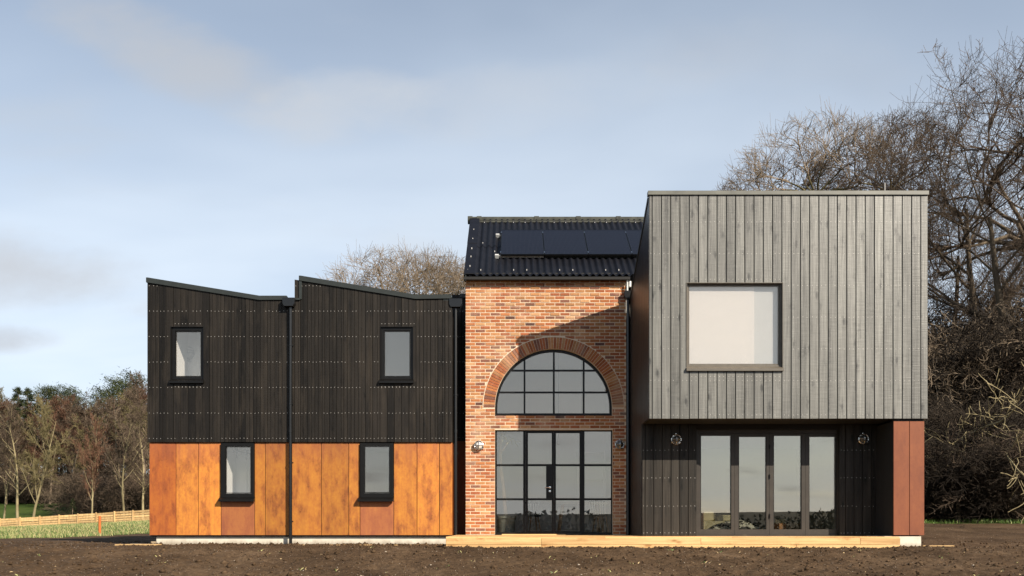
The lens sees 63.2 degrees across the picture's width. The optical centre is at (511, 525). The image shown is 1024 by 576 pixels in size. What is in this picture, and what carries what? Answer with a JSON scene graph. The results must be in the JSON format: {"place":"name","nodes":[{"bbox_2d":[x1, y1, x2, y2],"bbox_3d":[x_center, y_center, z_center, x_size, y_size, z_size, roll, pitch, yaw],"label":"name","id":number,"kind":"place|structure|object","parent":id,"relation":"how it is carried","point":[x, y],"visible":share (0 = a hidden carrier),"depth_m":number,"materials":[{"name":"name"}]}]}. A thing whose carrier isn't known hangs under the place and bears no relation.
{"place":"outdoors","nodes":[
{"label":"outdoors","id":0,"kind":"place"},
{"bbox_2d":[0,520,148,538],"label":"rough grass","id":1,"kind":"structure","parent":0,"point":[116,526],"depth_m":37.81,"materials":[{"name":"plant"}]},
{"bbox_2d":[0,523,1023,575],"bbox_3d":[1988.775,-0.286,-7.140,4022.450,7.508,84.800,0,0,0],"label":"ground","id":2,"kind":"structure","parent":0,"point":[1013,533],"depth_m":13.34,"materials":[{"name":"soil"}]},
{"bbox_2d":[0,528,1023,575],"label":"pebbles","id":3,"kind":"object","parent":2,"relation":"on","point":[543,561],"visible":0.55,"depth_m":13.09,"materials":[{"name":"stone"}]},
{"bbox_2d":[146,183,928,546],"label":"house","id":4,"kind":"structure","parent":2,"relation":"on","point":[762,355],"depth_m":18.46,"materials":[{"name":"wood"}]},
{"bbox_2d":[169,327,203,383],"bbox_3d":[-7.212,-3.778,18.475,0.757,1.260,0.170,0,0,0],"label":"window","id":5,"kind":"structure","parent":4,"relation":"in","point":[173,378],"depth_m":18.49,"materials":[{"name":"black metal"}]},
{"bbox_2d":[218,443,254,501],"bbox_3d":[-6.094,-1.174,18.445,0.781,1.296,0.150,0,0,0],"label":"window","id":6,"kind":"structure","parent":4,"relation":"in","point":[224,497],"depth_m":18.45,"materials":[{"name":"black metal"}]},
{"bbox_2d":[358,443,393,501],"bbox_3d":[-3.015,-1.174,18.445,0.775,1.296,0.150,0,0,0],"label":"window","id":7,"kind":"structure","parent":4,"relation":"in","point":[364,496],"depth_m":18.45,"materials":[{"name":"black metal"}]},
{"bbox_2d":[368,453,387,491],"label":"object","id":8,"kind":"structure","parent":4,"relation":"in","point":[377,462],"depth_m":19.91,"materials":[{"name":"white paint"}]},
{"bbox_2d":[379,327,413,383],"bbox_3d":[-2.565,-3.778,18.475,0.763,1.260,0.170,0,0,0],"label":"window","id":9,"kind":"structure","parent":4,"relation":"in","point":[383,379],"depth_m":18.49,"materials":[{"name":"black metal"}]},
{"bbox_2d":[497,432,520,534],"bbox_3d":[-0.152,-0.979,18.925,0.964,2.378,0.645,0,0,0],"label":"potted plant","id":10,"kind":"object","parent":4,"relation":"on","point":[505,522],"visible":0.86,"depth_m":18.90,"materials":[{"name":"green plant"}]},
{"bbox_2d":[495,230,543,258],"bbox_3d":[0.172,-6.661,19.671,1.125,0.114,1.626,0,39,0],"label":"solar panel","id":11,"kind":"object","parent":4,"relation":"on","point":[521,243],"visible":1,"depth_m":19.49,"materials":[{"name":"black glass"}]},
{"bbox_2d":[528,502,540,530],"bbox_3d":[0.535,-0.193,21.130,0.410,0.810,0.445,0,0,-17],"label":"dining chair","id":12,"kind":"object","parent":4,"relation":"on","point":[534,515],"visible":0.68,"depth_m":21.12,"materials":[{"name":"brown wood"}]},
{"bbox_2d":[526,431,553,532],"bbox_3d":[0.620,-0.958,18.540,0.621,2.267,0.121,0,0,0],"label":"door","id":13,"kind":"structure","parent":4,"relation":"in","point":[549,487],"depth_m":18.54,"materials":[{"name":"black metal"}]},
{"bbox_2d":[495,350,611,415],"bbox_3d":[0.923,-3.171,18.574,2.599,1.488,0.081,0,0,0],"label":"arched window","id":14,"kind":"structure","parent":4,"relation":"in","point":[544,351],"depth_m":18.53,"materials":[{"name":"glass"}]},
{"bbox_2d":[542,230,587,257],"bbox_3d":[1.237,-6.667,19.666,1.002,0.099,1.626,0,39,0],"label":"solar panel","id":15,"kind":"object","parent":4,"relation":"attached to","point":[565,243],"visible":0.98,"depth_m":19.49,"materials":[{"name":"black glass"}]},
{"bbox_2d":[554,431,581,532],"bbox_3d":[1.246,-0.958,18.570,0.620,2.267,0.062,0,0,0],"label":"door","id":16,"kind":"structure","parent":4,"relation":"in","point":[580,432],"depth_m":18.54,"materials":[{"name":"black metal"}]},
{"bbox_2d":[556,502,608,531],"bbox_3d":[1.650,-0.166,20.210,1.300,0.758,0.900,0,0,0],"label":"dining table","id":17,"kind":"object","parent":4,"relation":"on","point":[562,504],"visible":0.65,"depth_m":19.85,"materials":[{"name":"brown wood"}]},
{"bbox_2d":[589,500,608,531],"bbox_3d":[2.081,-0.193,19.630,0.410,0.810,0.445,0,0,-17],"label":"dining chair","id":18,"kind":"object","parent":4,"relation":"on","point":[598,515],"visible":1,"depth_m":19.69,"materials":[{"name":"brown wood"}]},
{"bbox_2d":[584,230,631,257],"bbox_3d":[2.240,-6.667,19.666,1.002,0.099,1.626,0,39,0],"label":"solar panel","id":19,"kind":"object","parent":4,"relation":"attached to","point":[607,243],"visible":0.98,"depth_m":19.49,"materials":[{"name":"black glass"}]},
{"bbox_2d":[625,230,640,257],"bbox_3d":[3.243,-6.667,19.666,1.002,0.099,1.626,0,39,0],"label":"solar panel","id":20,"kind":"object","parent":4,"relation":"attached to","point":[633,237],"visible":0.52,"depth_m":19.75,"materials":[{"name":"black glass"}]},
{"bbox_2d":[701,512,729,528],"bbox_3d":[4.431,-0.040,17.860,1.020,0.500,0.800,0,0,0],"label":"sofa","id":21,"kind":"object","parent":4,"relation":"on","point":[709,519],"visible":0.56,"depth_m":17.71,"materials":[{"name":"beige fabric"}]},
{"bbox_2d":[699,433,734,534],"bbox_3d":[4.136,-0.833,16.850,0.725,2.054,0.060,0,0,0],"label":"folding door","id":22,"kind":"structure","parent":4,"relation":"in","point":[731,531],"depth_m":16.82,"materials":[{"name":"grey metal"}]},
{"bbox_2d":[708,520,760,528],"bbox_3d":[4.607,0.039,17.180,1.250,0.303,0.440,0,0,0],"label":"bush","id":23,"kind":"object","parent":4,"relation":"on","point":[744,524],"visible":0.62,"depth_m":17.03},
{"bbox_2d":[686,282,783,370],"bbox_3d":[4.242,-3.781,15.880,1.849,1.688,0.160,0,0,0],"label":"window","id":24,"kind":"structure","parent":4,"relation":"in","point":[689,367],"depth_m":15.90,"materials":[{"name":"grey metal"}]},
{"bbox_2d":[735,433,768,534],"bbox_3d":[4.853,-0.833,16.850,0.701,2.054,0.060,0,0,0],"label":"folding door","id":25,"kind":"structure","parent":4,"relation":"in","point":[738,531],"depth_m":16.82,"materials":[{"name":"brown metal"}]},
{"bbox_2d":[769,433,804,534],"bbox_3d":[5.569,-0.833,16.850,0.722,2.054,0.060,0,0,0],"label":"folding door","id":26,"kind":"structure","parent":4,"relation":"in","point":[772,531],"depth_m":16.82,"materials":[{"name":"brown metal"}]},
{"bbox_2d":[774,519,800,528],"bbox_3d":[5.866,0.040,17.755,0.490,0.340,0.410,0,0,0],"label":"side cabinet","id":27,"kind":"object","parent":4,"relation":"on","point":[780,524],"visible":0.53,"depth_m":17.56,"materials":[{"name":"brown wood"}]},
{"bbox_2d":[805,433,836,534],"bbox_3d":[6.264,-0.833,16.850,0.660,2.054,0.060,0,0,0],"label":"folding door","id":28,"kind":"structure","parent":4,"relation":"in","point":[808,531],"depth_m":16.82,"materials":[{"name":"grey metal"}]},
{"bbox_2d":[446,534,899,547],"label":"timber deck","id":29,"kind":"structure","parent":2,"relation":"on","point":[454,540],"depth_m":15.65,"materials":[{"name":"brown wood"}]},
{"bbox_2d":[0,479,1023,538],"bbox_3d":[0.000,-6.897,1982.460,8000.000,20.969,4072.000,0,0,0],"label":"lawn","id":30,"kind":"structure","parent":0,"point":[25,510],"depth_m":88.11,"materials":[{"name":"plant"}]},
{"bbox_2d":[0,398,37,503],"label":"bare tree","id":31,"kind":"object","parent":30,"relation":"on","point":[6,413],"visible":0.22,"depth_m":100.00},
{"bbox_2d":[0,400,40,525],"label":"bare tree","id":32,"kind":"object","parent":30,"relation":"on","point":[15,423],"visible":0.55,"depth_m":69.30,"materials":[{"name":"brown plant"}]},
{"bbox_2d":[0,386,41,480],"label":"conifer","id":33,"kind":"object","parent":30,"relation":"on","point":[17,393],"visible":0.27,"depth_m":103.92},
{"bbox_2d":[7,387,43,474],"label":"conifer","id":34,"kind":"object","parent":30,"relation":"on","point":[28,391],"visible":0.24,"depth_m":105.91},
{"bbox_2d":[0,470,55,504],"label":"bare shrub","id":35,"kind":"object","parent":30,"relation":"on","point":[26,497],"visible":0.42,"depth_m":99.54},
{"bbox_2d":[0,399,63,524],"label":"bare tree","id":36,"kind":"object","parent":30,"relation":"on","point":[4,447],"visible":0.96,"depth_m":67.21,"materials":[{"name":"brown plant"}]},
{"bbox_2d":[9,395,60,475],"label":"bare tree","id":37,"kind":"object","parent":30,"relation":"on","point":[38,440],"visible":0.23,"depth_m":103.36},
{"bbox_2d":[9,473,68,502],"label":"bare shrub","id":38,"kind":"object","parent":30,"relation":"on","point":[29,476],"visible":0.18,"depth_m":99.96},
{"bbox_2d":[21,384,60,472],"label":"conifer","id":39,"kind":"object","parent":30,"relation":"on","point":[43,390],"visible":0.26,"depth_m":107.45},
{"bbox_2d":[12,410,72,503],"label":"bare tree","id":40,"kind":"object","parent":30,"relation":"on","point":[49,441],"visible":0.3,"depth_m":100.91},
{"bbox_2d":[12,394,74,521],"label":"bare tree","id":41,"kind":"object","parent":30,"relation":"on","point":[47,456],"visible":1,"depth_m":66.51,"materials":[{"name":"brown plant"}]},
{"bbox_2d":[27,414,68,503],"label":"bare tree","id":42,"kind":"object","parent":30,"relation":"on","point":[36,452],"visible":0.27,"depth_m":100.97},
{"bbox_2d":[38,395,79,483],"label":"bare tree","id":43,"kind":"object","parent":30,"relation":"on","point":[56,404],"visible":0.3,"depth_m":100.90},
{"bbox_2d":[46,394,86,477],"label":"bare tree","id":44,"kind":"object","parent":30,"relation":"on","point":[64,415],"visible":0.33,"depth_m":99.15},
{"bbox_2d":[44,382,90,474],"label":"conifer","id":45,"kind":"object","parent":30,"relation":"on","point":[70,389],"visible":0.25,"depth_m":107.15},
{"bbox_2d":[40,391,96,500],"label":"bare tree","id":46,"kind":"object","parent":30,"relation":"on","point":[79,404],"visible":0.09,"depth_m":103.00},
{"bbox_2d":[37,412,110,514],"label":"bare tree","id":47,"kind":"object","parent":30,"relation":"on","point":[78,463],"visible":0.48,"depth_m":84.46,"materials":[{"name":"brown plant"}]},
{"bbox_2d":[0,510,148,526],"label":"fence","id":48,"kind":"object","parent":30,"relation":"on","point":[77,520],"visible":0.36,"depth_m":62.15,"materials":[{"name":"wood"}]},
{"bbox_2d":[33,476,119,519],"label":"bare shrub","id":49,"kind":"object","parent":30,"relation":"on","point":[63,499],"visible":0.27,"depth_m":74.91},
{"bbox_2d":[30,470,132,513],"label":"bare shrub","id":50,"kind":"object","parent":30,"relation":"on","point":[54,482],"visible":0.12,"depth_m":83.51,"materials":[{"name":"brown plant"}]},
{"bbox_2d":[56,395,111,474],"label":"bare tree","id":51,"kind":"object","parent":30,"relation":"on","point":[77,409],"visible":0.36,"depth_m":86.82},
{"bbox_2d":[36,476,146,522],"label":"bare shrub","id":52,"kind":"object","parent":30,"relation":"on","point":[104,503],"visible":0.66,"depth_m":71.59,"materials":[{"name":"plant"}]},
{"bbox_2d":[69,412,113,515],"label":"bare tree","id":53,"kind":"object","parent":30,"relation":"on","point":[85,457],"visible":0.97,"depth_m":67.18,"materials":[{"name":"brown plant"}]},
{"bbox_2d":[66,409,116,472],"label":"bare tree","id":54,"kind":"object","parent":30,"relation":"on","point":[91,439],"visible":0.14,"depth_m":86.50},
{"bbox_2d":[63,395,125,475],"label":"bare tree","id":55,"kind":"object","parent":30,"relation":"on","point":[85,422],"visible":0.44,"depth_m":85.36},
{"bbox_2d":[83,383,112,416],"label":"conifer","id":56,"kind":"object","parent":30,"relation":"on","point":[98,396],"visible":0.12,"depth_m":111.36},
{"bbox_2d":[48,468,148,518],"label":"bare shrub","id":57,"kind":"object","parent":30,"relation":"on","point":[70,480],"visible":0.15,"depth_m":75.23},
{"bbox_2d":[58,468,148,511],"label":"bare shrub","id":58,"kind":"object","parent":30,"relation":"on","point":[103,475],"visible":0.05,"depth_m":75.08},
{"bbox_2d":[83,403,126,480],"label":"bare tree","id":59,"kind":"object","parent":30,"relation":"on","point":[113,440],"visible":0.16,"depth_m":81.15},
{"bbox_2d":[64,462,148,510],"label":"bare shrub","id":60,"kind":"object","parent":30,"relation":"on","point":[102,480],"visible":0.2,"depth_m":73.62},
{"bbox_2d":[73,459,148,516],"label":"bare shrub","id":61,"kind":"object","parent":30,"relation":"on","point":[146,498],"visible":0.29,"depth_m":72.11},
{"bbox_2d":[91,374,132,433],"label":"conifer","id":62,"kind":"object","parent":30,"relation":"on","point":[117,388],"visible":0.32,"depth_m":93.95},
{"bbox_2d":[79,484,148,516],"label":"bare shrub","id":63,"kind":"object","parent":30,"relation":"on","point":[116,501],"visible":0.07,"depth_m":72.93,"materials":[{"name":"brown plant"}]},
{"bbox_2d":[89,386,147,477],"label":"bare tree","id":64,"kind":"object","parent":30,"relation":"on","point":[120,416],"visible":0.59,"depth_m":77.40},
{"bbox_2d":[100,397,147,477],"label":"bare tree","id":65,"kind":"object","parent":30,"relation":"on","point":[108,410],"visible":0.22,"depth_m":82.02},
{"bbox_2d":[99,384,148,474],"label":"bare tree","id":66,"kind":"object","parent":30,"relation":"on","point":[137,396],"visible":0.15,"depth_m":85.37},
{"bbox_2d":[102,402,147,520],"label":"bare tree","id":67,"kind":"object","parent":30,"relation":"on","point":[123,477],"visible":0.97,"depth_m":66.19,"materials":[{"name":"brown plant"}]},
{"bbox_2d":[103,367,146,441],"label":"conifer","id":68,"kind":"object","parent":30,"relation":"on","point":[127,377],"visible":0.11,"depth_m":97.34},
{"bbox_2d":[108,415,148,514],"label":"bare tree","id":69,"kind":"object","parent":30,"relation":"on","point":[141,452],"visible":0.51,"depth_m":70.40,"materials":[{"name":"brown plant"}]},
{"bbox_2d":[108,394,149,478],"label":"bare tree","id":70,"kind":"object","parent":30,"relation":"on","point":[127,420],"visible":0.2,"depth_m":75.48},
{"bbox_2d":[117,371,148,452],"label":"bare tree","id":71,"kind":"object","parent":30,"relation":"on","point":[137,380],"visible":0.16,"depth_m":93.60,"materials":[{"name":"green plant"}]},
{"bbox_2d":[315,238,461,294],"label":"bare tree","id":72,"kind":"object","parent":30,"relation":"on","point":[417,277],"visible":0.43,"depth_m":56.27,"materials":[{"name":"plant"}]},
{"bbox_2d":[352,245,465,294],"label":"bare tree","id":73,"kind":"object","parent":30,"relation":"on","point":[365,282],"visible":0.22,"depth_m":59.03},
{"bbox_2d":[380,243,465,295],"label":"bare tree","id":74,"kind":"object","parent":30,"relation":"on","point":[459,288],"visible":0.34,"depth_m":55.08,"materials":[{"name":"plant"}]},
{"bbox_2d":[924,518,1023,523],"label":"verge grass","id":75,"kind":"structure","parent":30,"relation":"on","point":[992,520],"depth_m":25.94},
{"bbox_2d":[0,0,1023,474],"label":"sky","id":76,"kind":"structure","parent":0,"point":[242,146],"materials":[{"name":"blue"}]},
{"bbox_2d":[576,451,605,531],"bbox_3d":[2.070,-0.865,21.810,0.740,2.150,0.300,0,0,0],"label":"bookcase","id":77,"kind":"object","parent":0,"point":[595,481],"visible":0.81,"depth_m":21.93,"materials":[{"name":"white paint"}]},
{"bbox_3d":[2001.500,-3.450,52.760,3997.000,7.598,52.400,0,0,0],"label":"bank","id":78,"kind":"structure","parent":0,"visible":0},
{"bbox_2d":[714,143,866,190],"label":"bare tree","id":79,"kind":"object","parent":78,"relation":"on","point":[817,166],"visible":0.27,"depth_m":45.93,"materials":[{"name":"plant"}]},
{"bbox_2d":[724,100,918,190],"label":"bare tree","id":80,"kind":"object","parent":78,"relation":"on","point":[826,145],"visible":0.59,"depth_m":41.94,"materials":[{"name":"plant"}]},
{"bbox_2d":[802,99,982,236],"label":"bare tree","id":81,"kind":"object","parent":78,"relation":"on","point":[891,122],"visible":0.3,"depth_m":42.21,"materials":[{"name":"plant"}]},
{"bbox_2d":[828,30,1023,297],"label":"bare tree","id":82,"kind":"object","parent":78,"relation":"on","point":[1016,154],"visible":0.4,"depth_m":34.23,"materials":[{"name":"brown plant"}]},
{"bbox_2d":[840,74,1023,351],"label":"bare tree","id":83,"kind":"object","parent":78,"relation":"on","point":[968,238],"visible":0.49,"depth_m":34.36,"materials":[{"name":"brown plant"}]},
{"bbox_2d":[843,38,1023,423],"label":"bare tree","id":84,"kind":"object","parent":78,"relation":"on","point":[995,270],"visible":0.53,"depth_m":32.93,"materials":[{"name":"brown plant"}]},
{"bbox_2d":[924,450,1007,522],"bbox_3d":[14.249,-1.346,27.380,4.433,3.365,4.673,0,0,-17],"label":"bare shrub","id":85,"kind":"object","parent":78,"relation":"on","point":[960,493],"visible":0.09,"depth_m":26.07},
{"bbox_2d":[924,425,1013,521],"bbox_3d":[14.267,-1.476,27.547,5.972,3.912,5.583,0,0,16],"label":"bare shrub","id":86,"kind":"object","parent":78,"relation":"on","point":[938,454],"visible":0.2,"depth_m":25.87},
{"bbox_2d":[915,111,1023,339],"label":"bare tree","id":87,"kind":"object","parent":78,"relation":"on","point":[961,272],"visible":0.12,"depth_m":39.37,"materials":[{"name":"brown plant"}]},
{"bbox_2d":[924,422,1019,520],"bbox_3d":[13.278,-1.484,27.032,5.533,3.735,5.248,0,0,34],"label":"bare shrub","id":88,"kind":"object","parent":78,"relation":"on","point":[934,475],"visible":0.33,"depth_m":25.86,"materials":[{"name":"plant"}]},
{"bbox_2d":[923,386,1023,456],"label":"bare shrub","id":89,"kind":"object","parent":78,"relation":"on","point":[942,428],"visible":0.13,"depth_m":27.89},
{"bbox_2d":[928,328,1018,421],"bbox_3d":[16.378,-5.571,33.021,6.767,4.830,6.418,0,0,22],"label":"bare shrub","id":90,"kind":"object","parent":78,"relation":"on","point":[965,381],"visible":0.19,"depth_m":31.39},
{"bbox_2d":[924,420,1023,522],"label":"bare shrub","id":91,"kind":"object","parent":78,"relation":"on","point":[975,463],"visible":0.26,"depth_m":25.73,"materials":[{"name":"plant"}]},
{"bbox_2d":[924,437,1023,519],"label":"bare shrub","id":92,"kind":"object","parent":78,"relation":"on","point":[979,492],"visible":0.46,"depth_m":25.75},
{"bbox_2d":[924,419,1023,521],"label":"bare shrub","id":93,"kind":"object","parent":78,"relation":"on","point":[1021,497],"visible":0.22,"depth_m":25.74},
{"bbox_2d":[924,374,1023,453],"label":"bare shrub","id":94,"kind":"object","parent":78,"relation":"on","point":[994,408],"visible":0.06,"depth_m":28.33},
{"bbox_2d":[924,422,1023,520],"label":"bare shrub","id":95,"kind":"object","parent":78,"relation":"on","point":[981,501],"visible":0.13,"depth_m":25.85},
{"bbox_2d":[924,393,1023,523],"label":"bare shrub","id":96,"kind":"object","parent":78,"relation":"on","point":[1014,465],"visible":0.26,"depth_m":24.80,"materials":[{"name":"brown plant"}]},
{"bbox_2d":[924,381,1023,436],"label":"bare shrub","id":97,"kind":"object","parent":78,"relation":"on","point":[957,401],"visible":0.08,"depth_m":29.51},
{"bbox_2d":[924,395,1023,448],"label":"bare shrub","id":98,"kind":"object","parent":78,"relation":"on","point":[933,402],"visible":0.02,"depth_m":29.00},
{"bbox_2d":[924,392,1023,453],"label":"bare shrub","id":99,"kind":"object","parent":78,"relation":"on","point":[988,414],"visible":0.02,"depth_m":27.95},
{"bbox_2d":[925,384,1023,456],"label":"bare shrub","id":100,"kind":"object","parent":78,"relation":"on","point":[1005,421],"visible":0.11,"depth_m":27.21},
{"bbox_2d":[928,291,1023,424],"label":"bare shrub","id":101,"kind":"object","parent":78,"relation":"on","point":[974,353],"visible":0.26,"depth_m":30.59,"materials":[{"name":"plant"}]},
{"bbox_2d":[928,300,1023,412],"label":"bare shrub","id":102,"kind":"object","parent":78,"relation":"on","point":[1003,362],"visible":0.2,"depth_m":31.15,"materials":[{"name":"plant"}]},
{"bbox_2d":[928,266,1023,417],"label":"bare shrub","id":103,"kind":"object","parent":78,"relation":"on","point":[932,374],"visible":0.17,"depth_m":31.48,"materials":[{"name":"plant"}]},
{"bbox_2d":[928,283,1023,388],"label":"bare shrub","id":104,"kind":"object","parent":78,"relation":"on","point":[964,309],"visible":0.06,"depth_m":33.42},
{"bbox_2d":[928,320,1023,421],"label":"bare shrub","id":105,"kind":"object","parent":78,"relation":"on","point":[1012,378],"visible":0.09,"depth_m":31.56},
{"bbox_2d":[928,306,1023,411],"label":"bare shrub","id":106,"kind":"object","parent":78,"relation":"on","point":[1016,332],"visible":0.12,"depth_m":31.34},
{"bbox_2d":[928,301,1023,405],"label":"bare shrub","id":107,"kind":"object","parent":78,"relation":"on","point":[1009,339],"visible":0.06,"depth_m":31.91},
{"bbox_2d":[928,272,1023,354],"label":"bare shrub","id":108,"kind":"object","parent":78,"relation":"on","point":[951,308],"visible":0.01,"depth_m":34.19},
{"bbox_2d":[928,271,1023,331],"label":"bare shrub","id":109,"kind":"object","parent":78,"relation":"on","point":[1004,303],"visible":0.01,"depth_m":33.87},
{"bbox_2d":[936,443,1023,522],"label":"bare shrub","id":110,"kind":"object","parent":78,"relation":"on","point":[1019,503],"visible":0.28,"depth_m":25.51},
{"bbox_2d":[937,362,1023,450],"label":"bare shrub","id":111,"kind":"object","parent":78,"relation":"on","point":[1004,416],"visible":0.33,"depth_m":26.19,"materials":[{"name":"brown plant"}]},
{"bbox_2d":[952,434,1023,520],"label":"bare shrub","id":112,"kind":"object","parent":78,"relation":"on","point":[995,471],"visible":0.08,"depth_m":25.85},
{"bbox_2d":[958,425,1023,520],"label":"bare shrub","id":113,"kind":"object","parent":78,"relation":"on","point":[996,457],"visible":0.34,"depth_m":25.26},
{"bbox_2d":[964,263,1023,315],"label":"bare tree","id":114,"kind":"object","parent":78,"relation":"on","point":[994,293],"visible":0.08,"depth_m":37.77,"materials":[{"name":"brown plant"}]},
{"bbox_2d":[972,338,1023,394],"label":"bare shrub","id":115,"kind":"object","parent":78,"relation":"on","point":[1008,369],"visible":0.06,"depth_m":31.14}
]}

